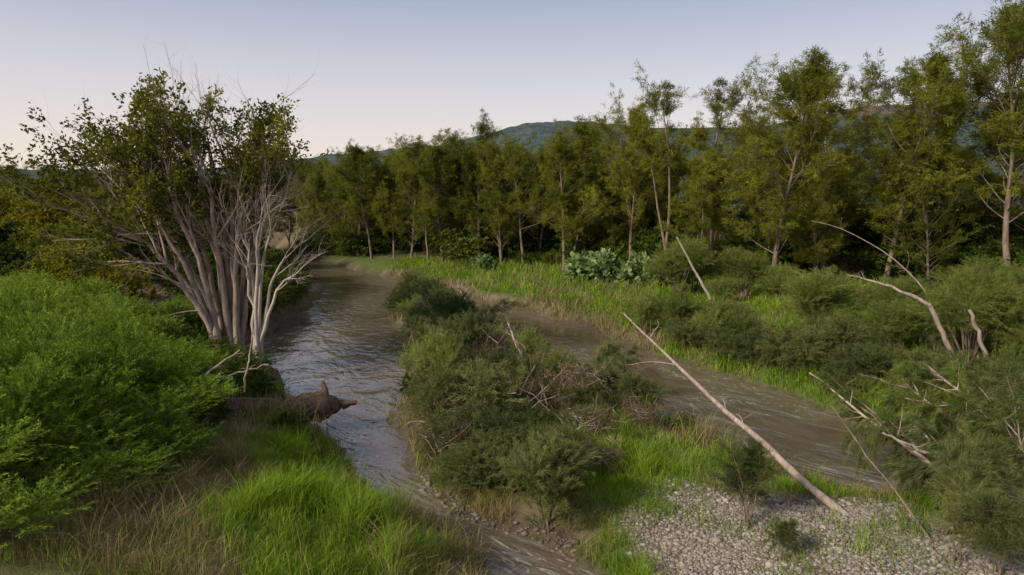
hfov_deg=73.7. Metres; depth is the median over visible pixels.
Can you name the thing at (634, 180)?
she oak tree
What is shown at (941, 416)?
flattened she oak
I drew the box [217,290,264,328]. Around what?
riverside shrub
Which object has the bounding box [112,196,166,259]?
broadleaf tree
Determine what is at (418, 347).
needle leaved bush
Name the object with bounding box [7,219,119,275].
yellow green bush
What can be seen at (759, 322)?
needle leaved bush
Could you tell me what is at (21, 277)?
thicket shrub
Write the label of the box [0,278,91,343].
thicket shrub
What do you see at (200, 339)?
thicket shrub
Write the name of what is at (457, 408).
flood debris pile
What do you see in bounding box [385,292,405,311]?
needle leaved bush
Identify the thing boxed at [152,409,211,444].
riverside shrub
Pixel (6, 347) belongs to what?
thicket shrub
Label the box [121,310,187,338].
thicket shrub
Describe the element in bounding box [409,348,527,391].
needle leaved bush
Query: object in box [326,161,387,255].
she oak tree
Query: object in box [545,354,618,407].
flood debris pile
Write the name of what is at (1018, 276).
wispy sapling
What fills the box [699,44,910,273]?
she oak tree
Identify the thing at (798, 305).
needle leaved bush
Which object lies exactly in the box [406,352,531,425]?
needle leaved bush
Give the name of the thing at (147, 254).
broadleaf tree
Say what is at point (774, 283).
wispy sapling
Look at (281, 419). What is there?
riverside shrub
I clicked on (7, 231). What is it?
broadleaf tree
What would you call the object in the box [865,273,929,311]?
wispy sapling
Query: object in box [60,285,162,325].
thicket shrub
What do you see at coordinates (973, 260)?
wispy sapling
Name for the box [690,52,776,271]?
she oak tree
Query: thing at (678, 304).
needle leaved bush
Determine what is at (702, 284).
leaning dead tree
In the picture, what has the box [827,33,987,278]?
she oak tree
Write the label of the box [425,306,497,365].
needle leaved bush
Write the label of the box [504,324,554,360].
needle leaved bush
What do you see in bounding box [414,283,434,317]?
dead branch
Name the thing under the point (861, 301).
needle leaved bush
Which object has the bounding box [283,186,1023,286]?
bank undergrowth
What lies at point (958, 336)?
needle leaved bush
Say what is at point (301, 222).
she oak tree
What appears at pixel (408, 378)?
needle leaved bush
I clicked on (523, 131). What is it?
hills
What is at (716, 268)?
wispy sapling
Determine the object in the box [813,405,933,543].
dead branch
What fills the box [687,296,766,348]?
needle leaved bush
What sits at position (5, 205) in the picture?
broadleaf tree
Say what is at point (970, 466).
river sapling
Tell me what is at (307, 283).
riverside shrub
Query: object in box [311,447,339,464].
riverside shrub
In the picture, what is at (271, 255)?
riverside shrub
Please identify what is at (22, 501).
thicket shrub
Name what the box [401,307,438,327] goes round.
needle leaved bush
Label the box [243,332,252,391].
dead branch
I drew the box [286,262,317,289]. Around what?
riverside shrub
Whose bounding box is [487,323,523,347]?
needle leaved bush
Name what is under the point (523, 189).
she oak tree
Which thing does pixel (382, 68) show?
sky
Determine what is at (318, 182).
she oak tree
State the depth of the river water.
28.54 m
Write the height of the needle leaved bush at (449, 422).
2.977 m
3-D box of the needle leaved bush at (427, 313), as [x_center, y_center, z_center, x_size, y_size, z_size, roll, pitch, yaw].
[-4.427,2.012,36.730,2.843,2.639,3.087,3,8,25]
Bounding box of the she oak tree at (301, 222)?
[285,174,323,231]
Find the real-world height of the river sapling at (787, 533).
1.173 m
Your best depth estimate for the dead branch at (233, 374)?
21.39 m
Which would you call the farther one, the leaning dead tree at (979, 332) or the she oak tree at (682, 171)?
the she oak tree at (682, 171)
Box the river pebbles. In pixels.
[344,461,1023,574]
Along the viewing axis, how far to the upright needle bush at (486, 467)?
18.07 m
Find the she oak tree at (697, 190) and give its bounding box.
[655,109,751,247]
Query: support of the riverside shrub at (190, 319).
on the ground at (380, 267)
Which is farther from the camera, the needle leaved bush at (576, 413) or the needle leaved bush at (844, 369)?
the needle leaved bush at (844, 369)
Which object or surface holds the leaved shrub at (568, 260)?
on the ground at (380, 267)
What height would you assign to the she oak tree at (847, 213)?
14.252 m
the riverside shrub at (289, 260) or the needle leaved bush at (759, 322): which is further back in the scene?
the riverside shrub at (289, 260)
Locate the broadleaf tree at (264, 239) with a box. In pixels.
[216,208,273,259]
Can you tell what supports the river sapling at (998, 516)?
on the ground at (380, 267)
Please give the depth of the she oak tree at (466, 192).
78.25 m
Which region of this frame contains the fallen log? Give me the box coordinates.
[202,381,356,421]
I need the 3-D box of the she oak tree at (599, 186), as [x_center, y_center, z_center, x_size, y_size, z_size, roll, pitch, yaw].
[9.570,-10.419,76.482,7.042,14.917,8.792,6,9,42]
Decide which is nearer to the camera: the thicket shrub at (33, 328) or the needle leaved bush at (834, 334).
the thicket shrub at (33, 328)
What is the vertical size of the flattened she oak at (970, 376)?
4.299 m
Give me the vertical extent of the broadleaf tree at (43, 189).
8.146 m
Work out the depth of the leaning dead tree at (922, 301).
28.41 m
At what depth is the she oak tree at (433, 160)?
79.20 m
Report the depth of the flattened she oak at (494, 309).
36.75 m
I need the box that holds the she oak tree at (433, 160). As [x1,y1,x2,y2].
[400,139,467,259]
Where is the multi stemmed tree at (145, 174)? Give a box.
[0,40,332,356]
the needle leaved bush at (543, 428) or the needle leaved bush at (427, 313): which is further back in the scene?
the needle leaved bush at (427, 313)
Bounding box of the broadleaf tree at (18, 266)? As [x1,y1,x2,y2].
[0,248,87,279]
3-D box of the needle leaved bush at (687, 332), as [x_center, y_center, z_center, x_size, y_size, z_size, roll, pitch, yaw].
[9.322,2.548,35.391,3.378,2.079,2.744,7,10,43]
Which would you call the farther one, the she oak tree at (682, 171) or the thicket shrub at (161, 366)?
the she oak tree at (682, 171)
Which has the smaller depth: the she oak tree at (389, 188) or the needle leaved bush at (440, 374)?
the needle leaved bush at (440, 374)
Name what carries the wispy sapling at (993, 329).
on the ground at (380, 267)
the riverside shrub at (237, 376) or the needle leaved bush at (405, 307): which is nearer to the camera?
the riverside shrub at (237, 376)
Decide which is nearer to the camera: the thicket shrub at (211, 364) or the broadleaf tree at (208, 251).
the thicket shrub at (211, 364)
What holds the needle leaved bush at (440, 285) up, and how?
on the ground at (380, 267)
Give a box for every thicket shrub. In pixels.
[0,268,71,317]
[0,273,83,318]
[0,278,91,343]
[0,302,128,360]
[0,324,148,448]
[0,339,18,384]
[0,351,108,497]
[0,408,181,507]
[0,410,100,562]
[1,267,67,292]
[22,383,223,479]
[44,301,189,364]
[47,273,134,303]
[59,296,174,348]
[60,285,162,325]
[72,310,218,420]
[73,294,165,316]
[94,369,248,438]
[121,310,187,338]
[123,335,249,384]
[126,332,230,358]
[144,293,217,323]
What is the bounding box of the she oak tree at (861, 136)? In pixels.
[780,54,889,275]
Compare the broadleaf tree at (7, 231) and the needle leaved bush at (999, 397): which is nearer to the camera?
the needle leaved bush at (999, 397)
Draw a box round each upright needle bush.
[411,373,467,424]
[425,437,523,496]
[493,428,605,533]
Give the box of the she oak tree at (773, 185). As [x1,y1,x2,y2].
[720,118,830,262]
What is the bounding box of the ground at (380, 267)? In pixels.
[0,205,1023,574]
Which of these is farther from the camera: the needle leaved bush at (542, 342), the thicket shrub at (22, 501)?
the needle leaved bush at (542, 342)
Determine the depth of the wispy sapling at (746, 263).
49.81 m
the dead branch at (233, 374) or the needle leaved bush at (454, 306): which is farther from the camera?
the needle leaved bush at (454, 306)
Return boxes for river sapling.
[698,429,790,527]
[757,511,802,560]
[918,437,1010,536]
[930,468,1023,564]
[931,422,1023,504]
[957,485,1023,574]
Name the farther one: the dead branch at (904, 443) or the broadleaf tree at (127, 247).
the broadleaf tree at (127, 247)
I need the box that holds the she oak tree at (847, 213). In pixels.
[786,123,876,268]
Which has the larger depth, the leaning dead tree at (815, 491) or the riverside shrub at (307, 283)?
the riverside shrub at (307, 283)
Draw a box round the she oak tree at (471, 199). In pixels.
[446,143,498,237]
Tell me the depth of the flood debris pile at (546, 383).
23.04 m
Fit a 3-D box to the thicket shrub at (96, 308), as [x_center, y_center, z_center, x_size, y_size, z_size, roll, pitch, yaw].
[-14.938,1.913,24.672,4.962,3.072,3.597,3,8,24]
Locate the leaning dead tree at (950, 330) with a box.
[813,219,957,346]
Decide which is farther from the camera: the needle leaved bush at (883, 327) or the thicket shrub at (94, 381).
the needle leaved bush at (883, 327)
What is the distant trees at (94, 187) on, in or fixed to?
on the ground at (380, 267)
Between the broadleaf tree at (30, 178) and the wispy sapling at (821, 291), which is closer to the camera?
the wispy sapling at (821, 291)
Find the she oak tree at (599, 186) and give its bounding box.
[567,129,622,237]
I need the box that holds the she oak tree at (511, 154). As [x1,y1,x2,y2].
[480,124,568,265]
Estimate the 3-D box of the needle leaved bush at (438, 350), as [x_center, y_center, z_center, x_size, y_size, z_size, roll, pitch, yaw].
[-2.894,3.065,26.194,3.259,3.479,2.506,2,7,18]
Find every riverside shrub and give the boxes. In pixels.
[143,319,216,349]
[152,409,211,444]
[154,253,246,302]
[154,304,207,338]
[165,382,236,428]
[189,322,208,343]
[196,356,260,397]
[197,335,256,364]
[210,342,276,392]
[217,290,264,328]
[229,250,283,284]
[232,276,286,324]
[239,244,291,275]
[239,364,283,397]
[245,269,291,314]
[264,266,310,306]
[266,248,292,261]
[267,408,309,433]
[275,251,310,276]
[275,266,312,297]
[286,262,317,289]
[290,424,317,445]
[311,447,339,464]
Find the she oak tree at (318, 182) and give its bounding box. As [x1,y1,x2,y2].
[295,169,341,254]
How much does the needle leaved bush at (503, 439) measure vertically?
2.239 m
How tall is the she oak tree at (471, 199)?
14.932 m
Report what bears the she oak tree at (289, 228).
on the ground at (380, 267)
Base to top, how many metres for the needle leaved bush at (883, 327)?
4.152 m
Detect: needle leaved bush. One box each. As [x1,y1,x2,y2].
[382,277,447,318]
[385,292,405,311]
[386,278,411,309]
[393,292,424,319]
[394,323,469,379]
[395,268,452,293]
[395,313,440,350]
[395,372,422,398]
[397,363,482,425]
[399,331,439,372]
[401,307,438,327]
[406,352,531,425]
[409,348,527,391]
[410,303,450,324]
[412,317,494,362]
[413,400,498,469]
[417,286,488,317]
[419,286,476,310]
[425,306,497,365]
[428,279,456,299]
[428,307,499,329]
[431,433,488,479]
[458,354,539,419]
[460,424,542,492]
[462,345,546,389]
[475,394,570,448]
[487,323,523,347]
[502,335,552,363]
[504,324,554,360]
[516,418,600,501]
[522,382,567,414]
[525,346,592,386]
[532,420,571,441]
[566,379,612,415]
[567,401,606,426]
[577,360,637,400]
[611,370,670,411]
[613,284,664,333]
[641,281,701,334]
[652,294,731,345]
[659,412,702,431]
[662,315,719,351]
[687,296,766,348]
[697,326,768,372]
[700,298,742,315]
[727,300,778,342]
[736,342,820,373]
[755,323,826,379]
[777,295,845,328]
[785,312,873,371]
[803,311,901,362]
[808,344,887,396]
[831,311,896,338]
[833,339,935,387]
[851,281,908,311]
[873,300,953,333]
[877,361,963,409]
[880,269,958,299]
[902,303,1003,356]
[913,346,1022,404]
[960,260,1023,279]
[969,342,1023,389]
[972,358,1023,427]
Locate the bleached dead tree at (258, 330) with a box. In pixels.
[188,139,340,371]
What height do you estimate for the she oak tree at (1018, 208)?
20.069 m
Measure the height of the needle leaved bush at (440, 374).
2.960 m
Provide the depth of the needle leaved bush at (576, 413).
22.15 m
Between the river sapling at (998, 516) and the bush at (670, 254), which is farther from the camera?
the bush at (670, 254)
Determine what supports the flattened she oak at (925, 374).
on the ground at (380, 267)
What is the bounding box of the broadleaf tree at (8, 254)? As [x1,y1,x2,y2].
[0,241,32,277]
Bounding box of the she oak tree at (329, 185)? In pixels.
[301,158,378,255]
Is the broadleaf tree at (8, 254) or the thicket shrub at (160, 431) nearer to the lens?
the thicket shrub at (160, 431)
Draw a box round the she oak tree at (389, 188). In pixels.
[366,155,418,257]
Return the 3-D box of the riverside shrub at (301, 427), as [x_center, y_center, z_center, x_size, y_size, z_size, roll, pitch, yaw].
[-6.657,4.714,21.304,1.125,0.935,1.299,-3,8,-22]
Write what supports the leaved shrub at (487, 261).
on the ground at (380, 267)
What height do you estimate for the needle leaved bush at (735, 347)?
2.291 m
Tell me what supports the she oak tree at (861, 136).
on the ground at (380, 267)
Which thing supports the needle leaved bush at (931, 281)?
on the ground at (380, 267)
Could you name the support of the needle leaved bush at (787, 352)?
on the ground at (380, 267)
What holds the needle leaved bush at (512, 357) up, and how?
on the ground at (380, 267)
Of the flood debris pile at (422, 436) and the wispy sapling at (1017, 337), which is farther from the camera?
the wispy sapling at (1017, 337)
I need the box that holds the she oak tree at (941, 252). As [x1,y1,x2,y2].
[882,146,993,280]
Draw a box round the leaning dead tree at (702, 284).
[676,237,710,301]
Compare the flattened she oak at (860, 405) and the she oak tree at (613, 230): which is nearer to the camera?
the flattened she oak at (860, 405)
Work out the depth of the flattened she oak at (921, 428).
17.05 m
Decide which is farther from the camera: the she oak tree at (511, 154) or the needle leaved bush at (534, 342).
the she oak tree at (511, 154)
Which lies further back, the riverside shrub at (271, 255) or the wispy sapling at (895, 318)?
the riverside shrub at (271, 255)
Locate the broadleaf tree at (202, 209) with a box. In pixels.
[192,201,258,221]
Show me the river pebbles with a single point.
(715, 539)
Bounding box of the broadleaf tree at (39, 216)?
[0,192,75,253]
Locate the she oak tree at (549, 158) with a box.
[535,142,607,240]
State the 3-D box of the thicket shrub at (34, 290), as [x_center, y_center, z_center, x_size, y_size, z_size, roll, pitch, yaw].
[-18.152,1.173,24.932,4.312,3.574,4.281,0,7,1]
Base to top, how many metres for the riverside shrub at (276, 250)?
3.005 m
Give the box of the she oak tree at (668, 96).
[611,58,693,250]
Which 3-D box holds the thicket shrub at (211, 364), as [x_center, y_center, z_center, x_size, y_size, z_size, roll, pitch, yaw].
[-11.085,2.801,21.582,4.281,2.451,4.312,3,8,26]
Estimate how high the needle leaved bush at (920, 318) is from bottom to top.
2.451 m
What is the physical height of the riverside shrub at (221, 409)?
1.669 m
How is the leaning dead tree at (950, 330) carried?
on the ground at (380, 267)
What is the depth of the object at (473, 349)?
27.64 m
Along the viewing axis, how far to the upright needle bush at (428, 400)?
22.52 m
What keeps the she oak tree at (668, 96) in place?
on the ground at (380, 267)
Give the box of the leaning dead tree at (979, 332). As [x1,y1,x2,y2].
[967,309,989,359]
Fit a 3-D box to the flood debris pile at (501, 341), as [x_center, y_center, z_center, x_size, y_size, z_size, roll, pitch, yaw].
[-0.719,2.841,31.368,4.208,3.986,4.377,7,10,44]
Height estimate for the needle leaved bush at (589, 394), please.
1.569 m
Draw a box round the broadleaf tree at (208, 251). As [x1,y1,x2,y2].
[164,241,229,294]
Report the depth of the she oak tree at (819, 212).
53.79 m
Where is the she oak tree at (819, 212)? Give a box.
[781,164,854,274]
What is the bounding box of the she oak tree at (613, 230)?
[579,132,660,261]
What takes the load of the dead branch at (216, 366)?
on the ground at (380, 267)
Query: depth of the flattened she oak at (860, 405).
19.25 m
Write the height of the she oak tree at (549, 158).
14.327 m
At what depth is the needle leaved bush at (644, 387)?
24.60 m
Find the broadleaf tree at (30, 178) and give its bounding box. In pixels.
[1,173,73,224]
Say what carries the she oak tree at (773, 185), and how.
on the ground at (380, 267)
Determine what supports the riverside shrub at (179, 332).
on the ground at (380, 267)
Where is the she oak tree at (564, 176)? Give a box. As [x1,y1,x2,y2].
[499,121,621,270]
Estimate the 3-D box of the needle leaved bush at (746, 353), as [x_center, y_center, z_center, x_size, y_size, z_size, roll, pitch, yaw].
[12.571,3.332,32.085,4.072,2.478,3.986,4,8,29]
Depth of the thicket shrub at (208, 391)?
18.68 m
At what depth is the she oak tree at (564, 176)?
70.11 m
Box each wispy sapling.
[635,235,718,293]
[662,244,727,292]
[704,275,738,299]
[709,244,778,298]
[751,261,803,300]
[778,264,874,328]
[859,295,933,350]
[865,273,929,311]
[889,261,1023,365]
[943,253,1021,294]
[975,288,1023,350]
[979,265,1023,304]
[991,311,1023,355]
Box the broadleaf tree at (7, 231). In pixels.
[0,216,24,248]
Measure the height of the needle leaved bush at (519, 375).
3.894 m
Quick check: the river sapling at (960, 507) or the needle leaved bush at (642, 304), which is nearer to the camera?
the river sapling at (960, 507)
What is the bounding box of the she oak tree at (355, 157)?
[325,139,392,258]
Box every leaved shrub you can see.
[468,253,498,270]
[563,251,583,280]
[568,245,628,282]
[614,250,671,286]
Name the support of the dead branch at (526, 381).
on the ground at (380, 267)
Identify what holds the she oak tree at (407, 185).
on the ground at (380, 267)
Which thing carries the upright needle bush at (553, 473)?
on the ground at (380, 267)
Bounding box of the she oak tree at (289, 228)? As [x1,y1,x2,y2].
[267,171,308,247]
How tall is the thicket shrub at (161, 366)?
3.685 m
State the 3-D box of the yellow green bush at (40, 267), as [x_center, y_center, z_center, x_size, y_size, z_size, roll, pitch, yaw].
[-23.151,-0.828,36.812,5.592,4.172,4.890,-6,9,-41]
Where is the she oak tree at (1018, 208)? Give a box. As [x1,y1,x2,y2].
[952,69,1023,229]
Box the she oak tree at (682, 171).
[630,140,694,241]
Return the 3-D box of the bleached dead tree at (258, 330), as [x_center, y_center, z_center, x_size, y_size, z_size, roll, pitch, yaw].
[-10.288,-1.412,29.503,6.729,11.227,4.498,-3,8,-23]
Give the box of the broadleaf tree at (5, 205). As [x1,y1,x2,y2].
[0,185,39,245]
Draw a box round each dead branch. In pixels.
[192,349,246,380]
[214,364,268,378]
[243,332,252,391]
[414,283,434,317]
[498,318,531,353]
[515,352,550,397]
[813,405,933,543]
[880,428,938,459]
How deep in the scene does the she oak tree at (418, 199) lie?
85.12 m
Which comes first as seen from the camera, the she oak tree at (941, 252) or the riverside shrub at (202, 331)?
the riverside shrub at (202, 331)
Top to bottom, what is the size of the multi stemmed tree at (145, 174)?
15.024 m
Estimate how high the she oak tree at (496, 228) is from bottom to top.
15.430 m
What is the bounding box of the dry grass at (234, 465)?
[0,209,1023,574]
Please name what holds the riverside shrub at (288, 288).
on the ground at (380, 267)
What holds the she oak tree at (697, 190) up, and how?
on the ground at (380, 267)
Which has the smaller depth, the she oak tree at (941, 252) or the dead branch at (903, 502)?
the dead branch at (903, 502)
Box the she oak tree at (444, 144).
[412,128,491,257]
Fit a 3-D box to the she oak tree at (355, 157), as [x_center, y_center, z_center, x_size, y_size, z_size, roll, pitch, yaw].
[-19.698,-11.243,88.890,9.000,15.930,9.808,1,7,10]
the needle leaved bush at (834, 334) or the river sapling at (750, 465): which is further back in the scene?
the needle leaved bush at (834, 334)
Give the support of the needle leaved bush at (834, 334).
on the ground at (380, 267)
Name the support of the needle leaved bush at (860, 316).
on the ground at (380, 267)
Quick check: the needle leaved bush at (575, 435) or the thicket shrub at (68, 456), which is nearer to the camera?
the thicket shrub at (68, 456)
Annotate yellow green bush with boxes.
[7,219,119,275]
[19,235,130,289]
[58,256,168,306]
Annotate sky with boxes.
[0,0,1023,169]
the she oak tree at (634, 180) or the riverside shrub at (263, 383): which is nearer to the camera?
the riverside shrub at (263, 383)
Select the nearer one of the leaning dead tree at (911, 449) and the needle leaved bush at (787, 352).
the leaning dead tree at (911, 449)
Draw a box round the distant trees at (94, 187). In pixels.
[0,144,1022,251]
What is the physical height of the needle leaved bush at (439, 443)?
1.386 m
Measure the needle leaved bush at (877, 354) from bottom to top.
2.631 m
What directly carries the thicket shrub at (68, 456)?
on the ground at (380, 267)
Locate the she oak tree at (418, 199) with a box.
[398,137,450,259]
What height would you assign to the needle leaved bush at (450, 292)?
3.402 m
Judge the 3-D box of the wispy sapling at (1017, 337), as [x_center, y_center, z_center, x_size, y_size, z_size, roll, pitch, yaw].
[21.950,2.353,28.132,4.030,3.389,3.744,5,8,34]
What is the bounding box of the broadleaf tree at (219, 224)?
[156,207,251,260]
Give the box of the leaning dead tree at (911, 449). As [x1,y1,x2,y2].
[809,372,1023,536]
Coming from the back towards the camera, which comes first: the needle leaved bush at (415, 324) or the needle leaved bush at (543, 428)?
the needle leaved bush at (415, 324)
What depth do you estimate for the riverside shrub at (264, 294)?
43.49 m
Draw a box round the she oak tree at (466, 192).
[438,109,511,254]
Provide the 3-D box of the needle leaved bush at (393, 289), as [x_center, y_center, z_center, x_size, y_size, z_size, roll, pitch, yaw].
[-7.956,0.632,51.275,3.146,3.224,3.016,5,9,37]
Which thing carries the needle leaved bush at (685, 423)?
on the ground at (380, 267)
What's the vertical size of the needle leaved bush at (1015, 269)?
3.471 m
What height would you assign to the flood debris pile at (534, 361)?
2.182 m
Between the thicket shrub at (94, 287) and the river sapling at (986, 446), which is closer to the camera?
the river sapling at (986, 446)
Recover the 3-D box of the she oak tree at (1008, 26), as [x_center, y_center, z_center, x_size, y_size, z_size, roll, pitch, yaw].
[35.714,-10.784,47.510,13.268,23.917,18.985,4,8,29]
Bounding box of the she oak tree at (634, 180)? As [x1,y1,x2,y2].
[574,83,689,258]
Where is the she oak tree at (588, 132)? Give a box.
[541,113,646,250]
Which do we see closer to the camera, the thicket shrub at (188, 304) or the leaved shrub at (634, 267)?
the thicket shrub at (188, 304)
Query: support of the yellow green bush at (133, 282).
on the ground at (380, 267)
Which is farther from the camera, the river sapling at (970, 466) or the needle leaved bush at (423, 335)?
the needle leaved bush at (423, 335)
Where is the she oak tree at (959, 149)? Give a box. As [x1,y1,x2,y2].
[913,122,991,215]
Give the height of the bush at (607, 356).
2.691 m
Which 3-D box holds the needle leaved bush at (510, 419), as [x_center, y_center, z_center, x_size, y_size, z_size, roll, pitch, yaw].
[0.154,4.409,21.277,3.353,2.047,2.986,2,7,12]
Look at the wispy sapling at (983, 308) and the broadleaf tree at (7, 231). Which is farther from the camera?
the broadleaf tree at (7, 231)
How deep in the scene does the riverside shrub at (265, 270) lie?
49.25 m
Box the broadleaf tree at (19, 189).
[3,184,59,200]
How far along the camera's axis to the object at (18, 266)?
36.55 m
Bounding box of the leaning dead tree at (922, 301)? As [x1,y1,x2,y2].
[846,272,930,306]
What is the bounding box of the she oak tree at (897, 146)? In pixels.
[851,111,978,257]
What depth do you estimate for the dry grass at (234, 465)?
15.29 m
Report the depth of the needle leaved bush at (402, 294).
45.79 m
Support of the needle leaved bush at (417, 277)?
on the ground at (380, 267)
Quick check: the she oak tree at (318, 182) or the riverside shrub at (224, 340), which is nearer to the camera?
the riverside shrub at (224, 340)
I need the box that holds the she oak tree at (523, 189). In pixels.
[472,145,537,249]
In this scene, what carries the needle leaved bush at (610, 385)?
on the ground at (380, 267)
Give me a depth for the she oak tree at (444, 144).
80.58 m
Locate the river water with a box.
[245,256,1023,574]
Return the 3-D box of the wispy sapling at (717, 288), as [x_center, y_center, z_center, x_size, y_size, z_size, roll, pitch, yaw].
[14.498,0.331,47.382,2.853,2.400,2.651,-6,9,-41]
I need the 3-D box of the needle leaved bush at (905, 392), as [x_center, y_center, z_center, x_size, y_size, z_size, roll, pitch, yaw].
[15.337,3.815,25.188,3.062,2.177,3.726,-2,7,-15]
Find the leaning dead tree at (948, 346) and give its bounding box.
[928,304,956,361]
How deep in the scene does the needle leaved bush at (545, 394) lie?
24.65 m
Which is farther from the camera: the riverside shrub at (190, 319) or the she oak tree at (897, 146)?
the she oak tree at (897, 146)
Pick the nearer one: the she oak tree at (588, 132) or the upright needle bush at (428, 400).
the upright needle bush at (428, 400)
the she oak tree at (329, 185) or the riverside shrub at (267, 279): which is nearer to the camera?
the riverside shrub at (267, 279)
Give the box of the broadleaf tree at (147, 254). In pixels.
[131,221,221,282]
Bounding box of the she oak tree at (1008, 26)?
[924,0,1023,268]
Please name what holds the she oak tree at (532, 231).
on the ground at (380, 267)
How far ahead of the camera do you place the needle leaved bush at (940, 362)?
25.40 m
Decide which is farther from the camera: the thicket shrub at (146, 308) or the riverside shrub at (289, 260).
the riverside shrub at (289, 260)
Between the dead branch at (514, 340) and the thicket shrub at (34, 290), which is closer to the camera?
the thicket shrub at (34, 290)
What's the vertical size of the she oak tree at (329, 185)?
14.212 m
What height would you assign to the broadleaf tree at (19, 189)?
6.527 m
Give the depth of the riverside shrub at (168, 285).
41.99 m
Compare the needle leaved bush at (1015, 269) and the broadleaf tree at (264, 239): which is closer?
the needle leaved bush at (1015, 269)
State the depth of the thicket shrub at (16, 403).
14.59 m
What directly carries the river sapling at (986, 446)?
on the ground at (380, 267)
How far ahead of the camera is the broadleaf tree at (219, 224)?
53.88 m
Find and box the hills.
[3,101,1023,207]
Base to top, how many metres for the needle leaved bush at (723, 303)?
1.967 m
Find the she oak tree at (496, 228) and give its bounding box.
[469,131,525,262]
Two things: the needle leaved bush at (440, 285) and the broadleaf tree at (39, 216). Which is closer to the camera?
the needle leaved bush at (440, 285)
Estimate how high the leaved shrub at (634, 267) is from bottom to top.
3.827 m
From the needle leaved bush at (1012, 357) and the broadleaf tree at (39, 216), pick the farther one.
the broadleaf tree at (39, 216)
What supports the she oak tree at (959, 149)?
on the ground at (380, 267)
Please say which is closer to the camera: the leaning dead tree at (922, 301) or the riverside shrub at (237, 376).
the riverside shrub at (237, 376)
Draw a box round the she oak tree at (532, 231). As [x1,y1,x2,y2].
[501,148,574,256]
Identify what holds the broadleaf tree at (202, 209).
on the ground at (380, 267)
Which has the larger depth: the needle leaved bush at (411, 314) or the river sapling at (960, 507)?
the needle leaved bush at (411, 314)
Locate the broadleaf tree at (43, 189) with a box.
[10,177,77,230]
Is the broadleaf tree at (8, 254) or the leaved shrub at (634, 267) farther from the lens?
the leaved shrub at (634, 267)
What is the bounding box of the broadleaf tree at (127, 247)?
[52,200,142,277]
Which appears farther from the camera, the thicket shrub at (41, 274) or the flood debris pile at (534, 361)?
the thicket shrub at (41, 274)
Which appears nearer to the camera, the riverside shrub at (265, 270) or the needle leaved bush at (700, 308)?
the needle leaved bush at (700, 308)
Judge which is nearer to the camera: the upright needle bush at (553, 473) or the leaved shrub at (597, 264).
the upright needle bush at (553, 473)
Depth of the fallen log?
23.30 m
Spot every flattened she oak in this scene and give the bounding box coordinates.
[467,298,528,336]
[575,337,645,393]
[808,369,1016,537]
[845,356,1023,494]
[872,406,1009,551]
[885,348,1023,465]
[940,365,1023,489]
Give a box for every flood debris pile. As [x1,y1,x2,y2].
[396,390,488,432]
[415,411,478,468]
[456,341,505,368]
[459,312,554,355]
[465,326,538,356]
[477,361,578,423]
[513,347,561,382]
[532,342,583,362]
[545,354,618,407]
[554,393,625,442]
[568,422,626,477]
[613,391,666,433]
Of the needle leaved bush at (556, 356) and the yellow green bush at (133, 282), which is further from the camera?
the yellow green bush at (133, 282)
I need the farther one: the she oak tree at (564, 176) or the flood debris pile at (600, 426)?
the she oak tree at (564, 176)
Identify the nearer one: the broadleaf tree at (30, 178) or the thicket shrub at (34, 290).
the thicket shrub at (34, 290)
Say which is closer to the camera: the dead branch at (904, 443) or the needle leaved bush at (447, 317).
the dead branch at (904, 443)
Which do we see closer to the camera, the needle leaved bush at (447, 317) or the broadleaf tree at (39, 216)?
the needle leaved bush at (447, 317)
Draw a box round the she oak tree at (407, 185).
[366,132,451,257]
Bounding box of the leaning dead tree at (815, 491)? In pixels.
[618,313,852,517]
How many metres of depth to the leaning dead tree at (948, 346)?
28.09 m
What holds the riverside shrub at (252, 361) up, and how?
on the ground at (380, 267)

